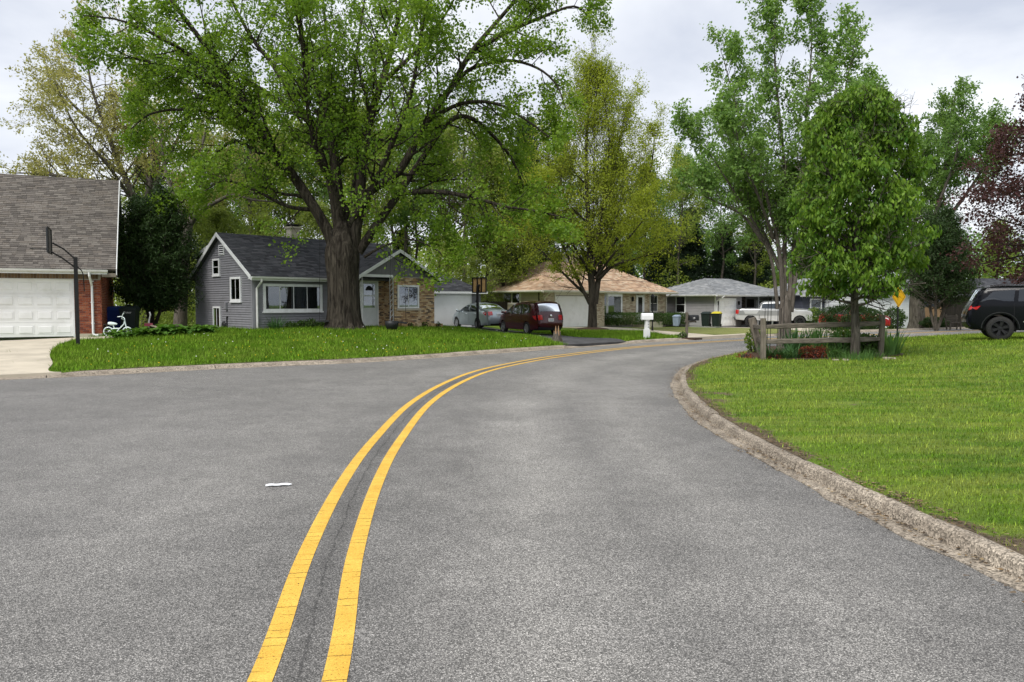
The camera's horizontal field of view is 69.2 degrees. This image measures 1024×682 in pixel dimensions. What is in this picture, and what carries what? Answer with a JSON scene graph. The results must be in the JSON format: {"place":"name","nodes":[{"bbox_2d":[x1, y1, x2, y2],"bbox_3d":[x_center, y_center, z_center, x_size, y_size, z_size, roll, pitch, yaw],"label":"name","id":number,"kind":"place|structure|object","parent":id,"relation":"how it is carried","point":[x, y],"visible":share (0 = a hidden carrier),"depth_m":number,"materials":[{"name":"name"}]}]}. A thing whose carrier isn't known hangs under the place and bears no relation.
{"place":"outdoors","nodes":[
{"label":"outdoors","id":0,"kind":"place"},
{"bbox_2d":[0,337,89,377],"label":"driveway concrete","id":1,"kind":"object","parent":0,"point":[29,358],"visible":0.74,"depth_m":19.45,"materials":[{"name":"beige concrete"}]},
{"bbox_2d":[0,312,905,372],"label":"lawn","id":2,"kind":"structure","parent":0,"point":[27,338],"depth_m":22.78,"materials":[{"name":"green plant"}]},
{"bbox_2d":[30,226,84,343],"bbox_3d":[-14.538,-1.661,23.707,0.986,3.846,1.230,1,3,23],"label":"basketball hoop","id":3,"kind":"object","parent":2,"relation":"on","point":[49,243],"visible":0.99,"depth_m":23.88,"materials":[{"name":"black metal"}]},
{"bbox_2d":[0,173,121,337],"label":"brick house","id":4,"kind":"structure","parent":2,"relation":"on","point":[79,217],"depth_m":28.36,"materials":[{"name":"brick"}]},
{"bbox_2d":[0,279,72,337],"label":"garage door","id":5,"kind":"structure","parent":4,"relation":"in","point":[28,307],"depth_m":27.70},
{"bbox_2d":[107,306,121,332],"bbox_3d":[-16.755,-0.913,31.422,0.670,1.147,0.785,-1,3,-10],"label":"wheeled bin","id":6,"kind":"object","parent":2,"relation":"on","point":[113,313],"visible":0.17,"depth_m":31.09,"materials":[{"name":"blue plastic"}]},
{"bbox_2d":[118,305,140,330],"bbox_3d":[-15.956,-0.913,31.021,0.670,1.147,0.785,-1,3,-12],"label":"wheeled bin","id":7,"kind":"object","parent":2,"relation":"on","point":[131,315],"visible":0.94,"depth_m":30.72,"materials":[{"name":"black plastic"}]},
{"bbox_2d":[0,0,284,327],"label":"pale leaf tree","id":8,"kind":"object","parent":2,"relation":"on","point":[54,88],"visible":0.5,"depth_m":40.83,"materials":[{"name":"green plant"}]},
{"bbox_2d":[121,152,176,213],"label":"woodland tree","id":9,"kind":"object","parent":2,"relation":"on","point":[123,199],"visible":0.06,"depth_m":51.13,"materials":[{"name":"green plant"}]},
{"bbox_2d":[113,292,195,327],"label":"undergrowth","id":10,"kind":"object","parent":2,"relation":"on","point":[162,318],"visible":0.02,"depth_m":41.37,"materials":[{"name":"green plant"}]},
{"bbox_2d":[109,174,206,327],"bbox_3d":[-16.153,-3.951,33.295,4.558,6.980,4.789,2,4,39],"label":"arborvitae tree","id":11,"kind":"object","parent":2,"relation":"on","point":[154,252],"visible":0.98,"depth_m":32.61,"materials":[{"name":"green plant"}]},
{"bbox_2d":[156,325,187,334],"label":"hosta plant","id":12,"kind":"object","parent":2,"relation":"on","point":[174,330],"visible":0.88,"depth_m":27.65,"materials":[{"name":"green plant"}]},
{"bbox_2d":[180,201,215,320],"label":"woodland tree","id":13,"kind":"object","parent":2,"relation":"on","point":[198,223],"visible":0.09,"depth_m":45.59,"materials":[{"name":"green plant"}]},
{"bbox_2d":[167,115,245,214],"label":"woodland tree","id":14,"kind":"object","parent":2,"relation":"on","point":[209,139],"visible":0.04,"depth_m":54.65,"materials":[{"name":"green plant"}]},
{"bbox_2d":[133,99,305,325],"bbox_3d":[-14.979,-7.161,38.380,9.172,13.300,3.618,0,3,8],"label":"leaning old tree","id":15,"kind":"object","parent":2,"relation":"on","point":[181,317],"visible":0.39,"depth_m":37.90,"materials":[{"name":"green plant"}]},
{"bbox_2d":[190,203,251,272],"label":"woodland tree","id":16,"kind":"object","parent":2,"relation":"on","point":[219,218],"visible":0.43,"depth_m":44.59,"materials":[{"name":"green plant"}]},
{"bbox_2d":[190,192,255,305],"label":"woodland tree","id":17,"kind":"object","parent":2,"relation":"on","point":[228,208],"visible":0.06,"depth_m":50.38,"materials":[{"name":"green plant"}]},
{"bbox_2d":[185,74,308,232],"bbox_3d":[-17.227,-9.139,48.425,8.113,16.721,7.904,1,3,20],"label":"woodland tree","id":18,"kind":"object","parent":2,"relation":"on","point":[251,204],"visible":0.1,"depth_m":48.31,"materials":[{"name":"green plant"}]},
{"bbox_2d":[225,144,292,235],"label":"woodland tree","id":19,"kind":"object","parent":2,"relation":"on","point":[237,207],"visible":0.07,"depth_m":54.01,"materials":[{"name":"green plant"}]},
{"bbox_2d":[233,209,285,236],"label":"woodland tree","id":20,"kind":"object","parent":2,"relation":"on","point":[255,231],"visible":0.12,"depth_m":43.75,"materials":[{"name":"green plant"}]},
{"bbox_2d":[240,115,327,236],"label":"woodland tree","id":21,"kind":"object","parent":2,"relation":"on","point":[286,211],"visible":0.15,"depth_m":52.10,"materials":[{"name":"green plant"}]},
{"bbox_2d":[285,198,332,239],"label":"woodland tree","id":22,"kind":"object","parent":2,"relation":"on","point":[307,217],"visible":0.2,"depth_m":45.43,"materials":[{"name":"green plant"}]},
{"bbox_2d":[113,225,542,315],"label":"wood","id":23,"kind":"object","parent":2,"relation":"on","point":[420,256],"visible":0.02,"depth_m":78.17,"materials":[{"name":"green plant"}]},
{"bbox_2d":[283,103,378,229],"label":"woodland tree","id":24,"kind":"object","parent":2,"relation":"on","point":[325,191],"visible":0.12,"depth_m":50.08,"materials":[{"name":"green plant"}]},
{"bbox_2d":[55,0,616,329],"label":"maple tree","id":25,"kind":"object","parent":2,"relation":"on","point":[346,244],"visible":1,"depth_m":29.82,"materials":[{"name":"green plant"}]},
{"bbox_2d":[385,245,406,329],"bbox_3d":[-4.826,-2.234,30.813,0.906,3.500,0.560,-1,3,-10],"label":"plank swing","id":26,"kind":"object","parent":25,"relation":"hanging from","point":[391,324],"visible":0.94,"depth_m":30.70,"materials":[{"name":"black plastic"}]},
{"bbox_2d":[188,224,487,328],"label":"grey house","id":27,"kind":"structure","parent":2,"relation":"on","point":[248,281],"depth_m":33.02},
{"bbox_2d":[212,306,220,326],"bbox_3d":[-13.065,-1.048,32.890,0.750,0.960,0.070,3,4,45],"label":"window","id":28,"kind":"structure","parent":27,"relation":"in","point":[216,310],"depth_m":32.85,"materials":[{"name":"white glass"}]},
{"bbox_2d":[229,277,242,302],"bbox_3d":[-11.710,-2.172,31.464,1.080,1.090,0.085,3,4,45],"label":"window","id":29,"kind":"structure","parent":27,"relation":"in","point":[235,282],"depth_m":31.43,"materials":[{"name":"white glass"}]},
{"bbox_2d":[262,283,323,312],"bbox_3d":[-9.320,-1.817,31.683,0.090,1.220,2.830,3,4,45],"label":"window","id":30,"kind":"structure","parent":27,"relation":"in","point":[277,298],"depth_m":31.64,"materials":[{"name":"white glass"}]},
{"bbox_2d":[359,280,378,325],"bbox_3d":[-6.671,-1.761,34.688,0.100,2.120,1.010,3,4,45],"label":"door","id":31,"kind":"structure","parent":27,"relation":"in","point":[370,288],"depth_m":34.72,"materials":[{"name":"white wood"}]},
{"bbox_2d":[397,285,418,307],"bbox_3d":[-4.931,-2.103,35.300,0.070,1.100,1.260,3,4,45],"label":"window","id":32,"kind":"structure","parent":27,"relation":"in","point":[411,292],"depth_m":35.29,"materials":[{"name":"white glass"}]},
{"bbox_2d":[434,295,469,326],"bbox_3d":[-3.922,-1.744,45.164,3.100,2.090,0.062,-2,3,-31],"label":"garage door","id":33,"kind":"structure","parent":27,"relation":"in","point":[445,306],"depth_m":45.13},
{"bbox_2d":[317,87,410,219],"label":"woodland tree","id":34,"kind":"object","parent":2,"relation":"on","point":[364,107],"visible":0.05,"depth_m":53.68,"materials":[{"name":"green plant"}]},
{"bbox_2d":[313,112,416,246],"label":"woodland tree","id":35,"kind":"object","parent":2,"relation":"on","point":[350,171],"visible":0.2,"depth_m":48.83,"materials":[{"name":"green plant"}]},
{"bbox_2d":[368,120,432,254],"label":"woodland tree","id":36,"kind":"object","parent":2,"relation":"on","point":[394,232],"visible":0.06,"depth_m":62.14,"materials":[{"name":"green plant"}]},
{"bbox_2d":[353,83,452,253],"bbox_3d":[-8.448,-10.490,56.661,7.742,18.579,7.946,0,3,-6],"label":"woodland tree","id":37,"kind":"object","parent":2,"relation":"on","point":[405,243],"visible":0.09,"depth_m":56.43,"materials":[{"name":"green plant"}]},
{"bbox_2d":[370,98,459,258],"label":"woodland tree","id":38,"kind":"object","parent":2,"relation":"on","point":[406,213],"visible":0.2,"depth_m":52.14,"materials":[{"name":"green plant"}]},
{"bbox_2d":[394,116,492,271],"bbox_3d":[-5.713,-9.366,57.655,7.878,16.224,6.157,-3,4,-43],"label":"woodland tree","id":39,"kind":"object","parent":2,"relation":"on","point":[440,199],"visible":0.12,"depth_m":57.29,"materials":[{"name":"green plant"}]},
{"bbox_2d":[422,234,483,284],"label":"woodland tree","id":40,"kind":"object","parent":2,"relation":"on","point":[457,268],"visible":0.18,"depth_m":50.44,"materials":[{"name":"green plant"}]},
{"bbox_2d":[420,92,508,282],"bbox_3d":[-3.404,-9.412,53.744,7.178,16.721,6.994,1,3,18],"label":"woodland tree","id":41,"kind":"object","parent":2,"relation":"on","point":[464,159],"visible":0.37,"depth_m":52.89,"materials":[{"name":"green plant"}]},
{"bbox_2d":[472,277,486,329],"bbox_3d":[-1.705,-1.843,38.979,0.837,3.000,0.837,0,3,-7],"label":"lamp post","id":42,"kind":"object","parent":2,"relation":"on","point":[479,284],"visible":0.84,"depth_m":38.84,"materials":[{"name":"black metal"}]},
{"bbox_2d":[451,135,520,276],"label":"woodland tree","id":43,"kind":"object","parent":2,"relation":"on","point":[470,175],"visible":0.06,"depth_m":58.93,"materials":[{"name":"green plant"}]},
{"bbox_2d":[462,225,515,301],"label":"woodland tree","id":44,"kind":"object","parent":2,"relation":"on","point":[496,277],"visible":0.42,"depth_m":54.25,"materials":[{"name":"green plant"}]},
{"bbox_2d":[458,145,541,286],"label":"woodland tree","id":45,"kind":"object","parent":2,"relation":"on","point":[496,193],"visible":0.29,"depth_m":54.73,"materials":[{"name":"green plant"}]},
{"bbox_2d":[493,177,555,281],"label":"woodland tree","id":46,"kind":"object","parent":2,"relation":"on","point":[531,263],"visible":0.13,"depth_m":55.90,"materials":[{"name":"green plant"}]},
{"bbox_2d":[490,113,563,272],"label":"tree","id":47,"kind":"object","parent":2,"relation":"on","point":[537,148],"visible":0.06,"depth_m":60.72,"materials":[{"name":"green plant"}]},
{"bbox_2d":[545,147,594,251],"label":"woodland tree","id":48,"kind":"object","parent":2,"relation":"on","point":[572,196],"visible":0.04,"depth_m":66.94,"materials":[{"name":"green plant"}]},
{"bbox_2d":[481,253,678,326],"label":"ranch house","id":49,"kind":"structure","parent":2,"relation":"on","point":[626,294],"depth_m":56.01,"materials":[{"name":"beige brick"}]},
{"bbox_2d":[503,293,520,303],"bbox_3d":[-0.008,-3.169,54.687,0.074,0.954,2.014,-2,4,-40],"label":"window","id":50,"kind":"structure","parent":49,"relation":"in","point":[512,298],"depth_m":54.62,"materials":[{"name":"white glass"}]},
{"bbox_2d":[556,296,588,326],"bbox_3d":[4.617,-2.156,54.191,4.017,2.226,0.066,-2,4,-40],"label":"garage door","id":51,"kind":"structure","parent":49,"relation":"in","point":[574,309],"depth_m":54.07,"materials":[{"name":"white metal"}]},
{"bbox_2d":[604,293,622,317],"bbox_3d":[7.806,-2.775,57.863,3.021,1.961,0.551,-2,4,-40],"label":"bay window","id":52,"kind":"structure","parent":49,"relation":"in","point":[613,302],"depth_m":57.59,"materials":[{"name":"white paint"}]},
{"bbox_2d":[467,1,709,330],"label":"linden tree","id":53,"kind":"object","parent":2,"relation":"on","point":[594,76],"visible":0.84,"depth_m":44.45,"materials":[{"name":"green plant"}]},
{"bbox_2d":[570,150,665,269],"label":"woodland tree","id":54,"kind":"object","parent":2,"relation":"on","point":[621,215],"visible":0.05,"depth_m":69.03,"materials":[{"name":"green plant"}]},
{"bbox_2d":[604,312,643,325],"bbox_3d":[8.739,-1.777,57.855,4.419,1.188,1.347,-2,4,-40],"label":"clipped hedge","id":55,"kind":"object","parent":2,"relation":"on","point":[628,322],"visible":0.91,"depth_m":57.45,"materials":[{"name":"green plant"}]},
{"bbox_2d":[641,313,652,339],"bbox_3d":[5.660,-0.584,31.161,0.480,1.170,0.260,0,3,0],"label":"mailbox","id":56,"kind":"object","parent":2,"relation":"on","point":[646,317],"visible":0.98,"depth_m":31.06,"materials":[{"name":"white paint"}]},
{"bbox_2d":[624,154,682,279],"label":"woodland tree","id":57,"kind":"object","parent":2,"relation":"on","point":[661,188],"visible":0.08,"depth_m":71.00,"materials":[{"name":"green plant"}]},
{"bbox_2d":[640,225,683,287],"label":"spruce tree","id":58,"kind":"object","parent":2,"relation":"on","point":[659,263],"visible":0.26,"depth_m":74.87,"materials":[{"name":"green plant"}]},
{"bbox_2d":[650,312,688,325],"bbox_3d":[12.883,-1.844,61.339,4.403,1.190,1.384,-2,4,-40],"label":"clipped hedge","id":59,"kind":"object","parent":2,"relation":"on","point":[670,318],"visible":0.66,"depth_m":60.90,"materials":[{"name":"green plant"}]},
{"bbox_2d":[653,151,708,285],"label":"woodland tree","id":60,"kind":"object","parent":2,"relation":"on","point":[686,196],"visible":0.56,"depth_m":73.17,"materials":[{"name":"green plant"}]},
{"bbox_2d":[653,140,713,245],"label":"woodland tree","id":61,"kind":"object","parent":2,"relation":"on","point":[687,160],"visible":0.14,"depth_m":80.96,"materials":[{"name":"green plant"}]},
{"bbox_2d":[668,207,713,286],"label":"spruce tree","id":62,"kind":"object","parent":2,"relation":"on","point":[692,248],"visible":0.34,"depth_m":76.73,"materials":[{"name":"green plant"}]},
{"bbox_2d":[690,147,750,278],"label":"woodland tree","id":63,"kind":"object","parent":2,"relation":"on","point":[722,223],"visible":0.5,"depth_m":72.42,"materials":[{"name":"green plant"}]},
{"bbox_2d":[631,327,812,334],"bbox_3d":[13.350,-0.660,47.729,9.500,0.602,21.600,0,3,0],"label":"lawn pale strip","id":64,"kind":"object","parent":2,"relation":"on","point":[716,331],"visible":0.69,"depth_m":46.03,"materials":[{"name":"green plant"}]},
{"bbox_2d":[666,278,779,327],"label":"grey ranch house","id":65,"kind":"structure","parent":2,"relation":"on","point":[726,297],"depth_m":62.22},
{"bbox_2d":[675,297,685,312],"bbox_3d":[14.339,-3.102,63.120,0.070,1.480,1.150,-2,4,-33],"label":"window","id":66,"kind":"structure","parent":65,"relation":"in","point":[680,302],"depth_m":63.11,"materials":[{"name":"white glass"}]},
{"bbox_2d":[720,300,734,325],"bbox_3d":[17.587,-2.306,60.685,1.800,2.100,0.080,-2,4,-33],"label":"garage door","id":67,"kind":"structure","parent":65,"relation":"in","point":[727,307],"depth_m":60.70,"materials":[{"name":"white metal"}]},
{"bbox_2d":[702,224,745,282],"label":"spruce tree","id":68,"kind":"object","parent":2,"relation":"on","point":[716,259],"visible":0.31,"depth_m":75.97,"materials":[{"name":"green plant"}]},
{"bbox_2d":[728,203,782,284],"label":"woodland tree","id":69,"kind":"object","parent":2,"relation":"on","point":[758,270],"visible":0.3,"depth_m":74.68,"materials":[{"name":"green plant"}]},
{"bbox_2d":[735,216,778,287],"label":"spruce tree","id":70,"kind":"object","parent":2,"relation":"on","point":[744,257],"visible":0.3,"depth_m":77.74,"materials":[{"name":"green plant"}]},
{"bbox_2d":[642,269,906,288],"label":"undergrowth","id":71,"kind":"object","parent":2,"relation":"on","point":[683,279],"visible":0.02,"depth_m":71.98,"materials":[{"name":"green plant"}]},
{"bbox_2d":[544,209,1023,284],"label":"wood","id":72,"kind":"object","parent":2,"relation":"on","point":[803,276],"visible":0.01,"depth_m":84.78,"materials":[{"name":"green plant"}]},
{"bbox_2d":[770,278,824,323],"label":"slate house","id":73,"kind":"structure","parent":2,"relation":"on","point":[802,301],"depth_m":61.71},
{"bbox_2d":[815,304,885,330],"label":"spreading juniper","id":74,"kind":"object","parent":2,"relation":"on","point":[829,315],"visible":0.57,"depth_m":44.32,"materials":[{"name":"green plant"}]},
{"bbox_2d":[820,272,909,327],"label":"white house","id":75,"kind":"structure","parent":2,"relation":"on","point":[904,305],"depth_m":57.18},
{"bbox_2d":[883,306,907,328],"bbox_3d":[27.025,-1.655,52.493,1.860,1.727,1.711,0,3,0],"label":"rounded bush","id":76,"kind":"object","parent":2,"relation":"on","point":[902,316],"visible":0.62,"depth_m":52.16,"materials":[{"name":"green plant"}]},
{"bbox_2d":[918,315,948,327],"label":"rounded bush","id":77,"kind":"object","parent":2,"relation":"on","point":[926,322],"visible":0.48,"depth_m":46.72,"materials":[{"name":"green plant"}]},
{"bbox_2d":[903,75,1021,328],"bbox_3d":[28.462,-8.666,47.940,8.554,16.283,6.748,-2,3,-32],"label":"gnarled maple tree","id":78,"kind":"object","parent":2,"relation":"on","point":[952,123],"visible":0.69,"depth_m":46.88,"materials":[{"name":"green plant"}]},
{"bbox_2d":[939,301,1002,327],"bbox_3d":[32.794,-1.743,52.519,6.478,2.128,0.080,0,3,-9],"label":"board fence","id":79,"kind":"object","parent":2,"relation":"on","point":[957,310],"visible":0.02,"depth_m":52.23,"materials":[{"name":"brown wood"}]},
{"bbox_2d":[958,278,1020,300],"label":"tan far house","id":80,"kind":"structure","parent":2,"relation":"on","point":[989,281],"depth_m":62.86,"materials":[{"name":"white paint"}]},
{"bbox_2d":[974,214,1021,277],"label":"woodland tree","id":81,"kind":"object","parent":2,"relation":"on","point":[990,274],"visible":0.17,"depth_m":71.72,"materials":[{"name":"green plant"}]},
{"bbox_2d":[0,329,1023,681],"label":"road","id":82,"kind":"structure","parent":0,"point":[608,515],"depth_m":4.96,"materials":[{"name":"grey asphalt"}]},
{"bbox_2d":[0,327,968,379],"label":"kerb","id":83,"kind":"structure","parent":82,"relation":"on","point":[239,365],"depth_m":19.59,"materials":[{"name":"concrete"}]},
{"bbox_2d":[247,330,977,681],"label":"road marking","id":84,"kind":"object","parent":82,"relation":"on","point":[345,622],"visible":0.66,"depth_m":4.40,"materials":[{"name":"yellow paint"}]},
{"bbox_2d":[670,333,1023,592],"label":"kerb","id":85,"kind":"structure","parent":82,"relation":"on","point":[992,553],"depth_m":5.71,"materials":[{"name":"concrete"}]},
{"bbox_2d":[668,351,1023,602],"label":"leaf debris","id":86,"kind":"object","parent":85,"relation":"on","point":[881,489],"visible":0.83,"depth_m":6.12,"materials":[{"name":"brown plant"}]},
{"bbox_2d":[892,287,905,336],"bbox_3d":[17.441,-1.318,33.543,0.918,2.400,0.063,-2,3,-28],"label":"yellow sign","id":87,"kind":"object","parent":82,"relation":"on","point":[898,301],"visible":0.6,"depth_m":33.53,"materials":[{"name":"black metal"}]},
{"bbox_2d":[0,0,1023,305],"label":"sky","id":88,"kind":"structure","parent":0,"point":[918,45],"materials":[{"name":"white"}]},
{"bbox_2d":[463,327,625,345],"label":"driveway asphalt","id":89,"kind":"structure","parent":0,"point":[576,341],"depth_m":29.67,"materials":[{"name":"grey asphalt"}]},
{"bbox_2d":[453,302,506,328],"bbox_3d":[-1.842,-1.480,42.967,2.197,1.512,4.660,-2,3,-30],"label":"sedan car","id":90,"kind":"object","parent":89,"relation":"on","point":[490,314],"visible":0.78,"depth_m":41.76,"materials":[{"name":"silver metal"}]},
{"bbox_2d":[499,300,562,333],"bbox_3d":[0.916,-1.255,38.853,2.196,1.725,4.729,-1,3,-26],"label":"minivan car","id":91,"kind":"object","parent":89,"relation":"on","point":[528,317],"visible":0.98,"depth_m":37.10,"materials":[{"name":"red paint"}]},
{"bbox_2d":[562,327,751,338],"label":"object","id":92,"kind":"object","parent":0,"point":[695,335],"visible":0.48,"depth_m":39.46,"materials":[{"name":"concrete"}]},
{"bbox_2d":[721,327,878,331],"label":"driveway","id":93,"kind":"structure","parent":0,"point":[804,329],"depth_m":51.54,"materials":[{"name":"concrete"}]},
{"bbox_2d":[734,301,813,325],"bbox_3d":[21.297,-2.232,60.566,6.166,2.046,2.452,1,3,16],"label":"pickup truck","id":94,"kind":"object","parent":93,"relation":"on","point":[761,311],"visible":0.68,"depth_m":59.75,"materials":[{"name":"silver metal"}]},
{"bbox_2d":[686,331,1023,554],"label":"lawn","id":95,"kind":"structure","parent":0,"point":[1019,548],"depth_m":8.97,"materials":[{"name":"green plant"}]},
{"bbox_2d":[662,0,890,347],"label":"multi stem tree","id":96,"kind":"object","parent":95,"relation":"on","point":[744,176],"visible":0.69,"depth_m":23.93,"materials":[{"name":"green plant"}]},
{"bbox_2d":[745,346,903,359],"bbox_3d":[8.656,0.370,22.647,4.511,0.246,6.137,0,3,0],"label":"flower bed","id":97,"kind":"object","parent":95,"relation":"on","point":[755,354],"visible":0.18,"depth_m":20.34,"materials":[{"name":"brown soil"}]},
{"bbox_2d":[744,329,766,351],"bbox_3d":[7.370,-0.043,22.456,0.738,0.879,0.665,0,3,0],"label":"leafy plant","id":98,"kind":"object","parent":97,"relation":"on","point":[749,342],"visible":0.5,"depth_m":22.37,"materials":[{"name":"green plant"}]},
{"bbox_2d":[775,328,810,355],"bbox_3d":[7.952,-0.095,20.773,1.010,1.042,1.241,0,3,0],"label":"sword leaf plant","id":99,"kind":"object","parent":97,"relation":"on","point":[794,345],"visible":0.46,"depth_m":20.66,"materials":[{"name":"green plant"}]},
{"bbox_2d":[748,315,885,359],"bbox_3d":[8.326,-0.087,20.826,3.593,1.299,2.750,0,3,0],"label":"rail fence","id":100,"kind":"object","parent":97,"relation":"on","point":[760,338],"visible":0.91,"depth_m":19.84,"materials":[{"name":"brown wood"}]},
{"bbox_2d":[845,333,875,353],"bbox_3d":[9.552,0.132,20.380,0.771,0.729,0.678,0,3,0],"label":"peony plant","id":101,"kind":"object","parent":97,"relation":"on","point":[865,347],"visible":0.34,"depth_m":20.22,"materials":[{"name":"green plant"}]},
{"bbox_2d":[784,82,941,357],"bbox_3d":[9.272,-4.148,19.513,5.046,9.254,4.102,0,3,0],"label":"leafy tree","id":102,"kind":"object","parent":97,"relation":"on","point":[865,130],"visible":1,"depth_m":18.81,"materials":[{"name":"green plant"}]},
{"bbox_2d":[884,330,902,354],"bbox_3d":[10.412,0.023,20.282,0.522,0.740,0.852,2,4,35],"label":"iris plant","id":103,"kind":"object","parent":97,"relation":"on","point":[890,346],"visible":0.98,"depth_m":20.29,"materials":[{"name":"green plant"}]},
{"bbox_2d":[822,347,895,360],"bbox_3d":[9.079,0.308,19.583,1.829,0.336,1.773,0,3,0],"label":"tall grass tuft","id":104,"kind":"object","parent":95,"relation":"on","point":[866,354],"visible":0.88,"depth_m":19.32,"materials":[{"name":"green plant"}]},
{"bbox_2d":[937,74,1023,283],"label":"purple maple tree","id":105,"kind":"object","parent":95,"relation":"on","point":[989,190],"visible":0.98,"depth_m":34.74,"materials":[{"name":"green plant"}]},
{"bbox_2d":[961,284,1023,339],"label":"suv car","id":106,"kind":"object","parent":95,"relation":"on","point":[984,305],"visible":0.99,"depth_m":24.19,"materials":[{"name":"black paint"}]},
{"bbox_2d":[898,203,996,330],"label":"cedar tree","id":107,"kind":"object","parent":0,"point":[944,284],"visible":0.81,"depth_m":41.63,"materials":[{"name":"green plant"}]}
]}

